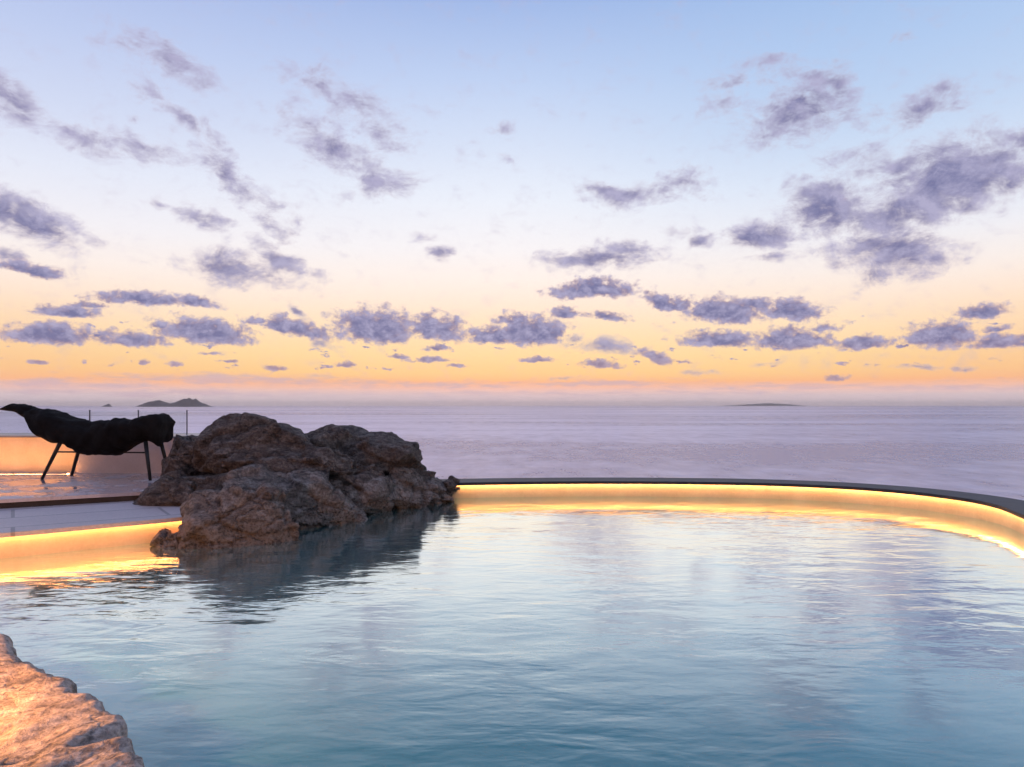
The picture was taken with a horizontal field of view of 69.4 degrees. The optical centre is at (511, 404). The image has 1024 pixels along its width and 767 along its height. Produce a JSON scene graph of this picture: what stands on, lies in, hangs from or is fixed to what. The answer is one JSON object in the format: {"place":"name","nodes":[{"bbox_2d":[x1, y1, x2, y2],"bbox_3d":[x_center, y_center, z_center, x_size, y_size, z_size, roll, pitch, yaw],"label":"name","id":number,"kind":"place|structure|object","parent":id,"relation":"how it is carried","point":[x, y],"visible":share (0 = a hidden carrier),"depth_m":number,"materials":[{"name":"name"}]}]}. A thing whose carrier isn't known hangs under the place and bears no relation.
{"place":"outdoors","nodes":[
{"label":"outdoors","id":0,"kind":"place"},
{"bbox_2d":[0,496,1023,766],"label":"pool water","id":1,"kind":"structure","parent":0,"point":[608,632],"depth_m":3.92,"materials":[{"name":"blue liquid"}]},
{"bbox_2d":[132,412,454,548],"bbox_3d":[-2.651,0.846,8.258,3.849,1.534,3.955,0,0,0],"label":"rock outcrop","id":2,"kind":"object","parent":1,"relation":"in","point":[233,480],"visible":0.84,"depth_m":7.90,"materials":[{"name":"stone"}]},
{"bbox_2d":[442,475,459,495],"bbox_3d":[-0.824,1.087,9.621,0.325,0.359,0.446,0,0,-29],"label":"rock","id":3,"kind":"object","parent":1,"relation":"on","point":[451,483],"visible":0.53,"depth_m":9.48,"materials":[{"name":"stone"}]},
{"bbox_2d":[0,406,1023,499],"bbox_3d":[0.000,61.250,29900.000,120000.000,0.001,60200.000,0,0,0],"label":"sea","id":4,"kind":"structure","parent":0,"point":[975,449],"depth_m":1353.01,"materials":[{"name":"liquid"}]},
{"bbox_2d":[136,398,212,406],"bbox_3d":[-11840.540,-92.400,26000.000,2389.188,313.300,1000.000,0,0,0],"label":"island","id":5,"kind":"structure","parent":4,"relation":"on","point":[189,402],"depth_m":25630.50,"materials":[{"name":"grey stone"}]},
{"bbox_2d":[724,403,803,405],"bbox_3d":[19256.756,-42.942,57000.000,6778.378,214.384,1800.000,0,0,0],"label":"island","id":6,"kind":"structure","parent":4,"relation":"on","point":[767,404],"depth_m":56296.85,"materials":[{"name":"grey stone"}]},
{"bbox_2d":[0,0,1023,405],"label":"sky","id":7,"kind":"structure","parent":0,"point":[210,202],"materials":[{"name":"blue"}]},
{"label":"pool floor","id":8,"kind":"structure","parent":0,"visible":0},
{"bbox_2d":[0,495,138,508],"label":"deck base","id":9,"kind":"object","parent":8,"relation":"on","point":[65,502],"visible":0.11,"depth_m":7.58,"materials":[{"name":"stone"}]},
{"bbox_2d":[0,433,75,473],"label":"parapet wall","id":10,"kind":"structure","parent":9,"relation":"on","point":[25,452],"depth_m":10.24,"materials":[{"name":"stone"}]},
{"bbox_2d":[89,410,187,434],"bbox_3d":[-6.683,0.246,10.502,4.149,0.353,0.025,0,0,0],"label":"glass balustrade","id":11,"kind":"object","parent":10,"relation":"on","point":[138,416],"visible":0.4,"depth_m":10.50,"materials":[{"name":"glass"}]},
{"bbox_2d":[0,472,160,502],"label":"deck","id":12,"kind":"structure","parent":9,"relation":"on","point":[22,487],"depth_m":8.50,"materials":[{"name":"stone"}]},
{"bbox_2d":[0,403,175,480],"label":"lounge chair","id":13,"kind":"object","parent":12,"relation":"on","point":[113,436],"visible":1,"depth_m":9.11,"materials":[{"name":"black fabric"}]},
{"bbox_2d":[76,433,199,472],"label":"parapet wall","id":14,"kind":"structure","parent":9,"relation":"on","point":[129,463],"depth_m":10.04,"materials":[{"name":"beige paint"}]},
{"bbox_2d":[0,517,181,558],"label":"pool wall","id":15,"kind":"structure","parent":8,"relation":"on","point":[36,542],"depth_m":6.26,"materials":[{"name":"stone"}]},
{"bbox_2d":[0,501,181,532],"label":"deck","id":16,"kind":"structure","parent":15,"relation":"on","point":[20,519],"depth_m":6.82,"materials":[{"name":"stone"}]},
{"bbox_2d":[441,477,1023,534],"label":"pool wall","id":17,"kind":"structure","parent":8,"relation":"on","point":[1006,512],"depth_m":9.74,"materials":[{"name":"stone"}]},
{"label":"terrace","id":18,"kind":"structure","parent":0,"visible":0},
{"bbox_2d":[0,634,144,766],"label":"stone ledge","id":19,"kind":"object","parent":18,"relation":"on","point":[48,720],"visible":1,"depth_m":2.64,"materials":[{"name":"beige stone"}]}
]}

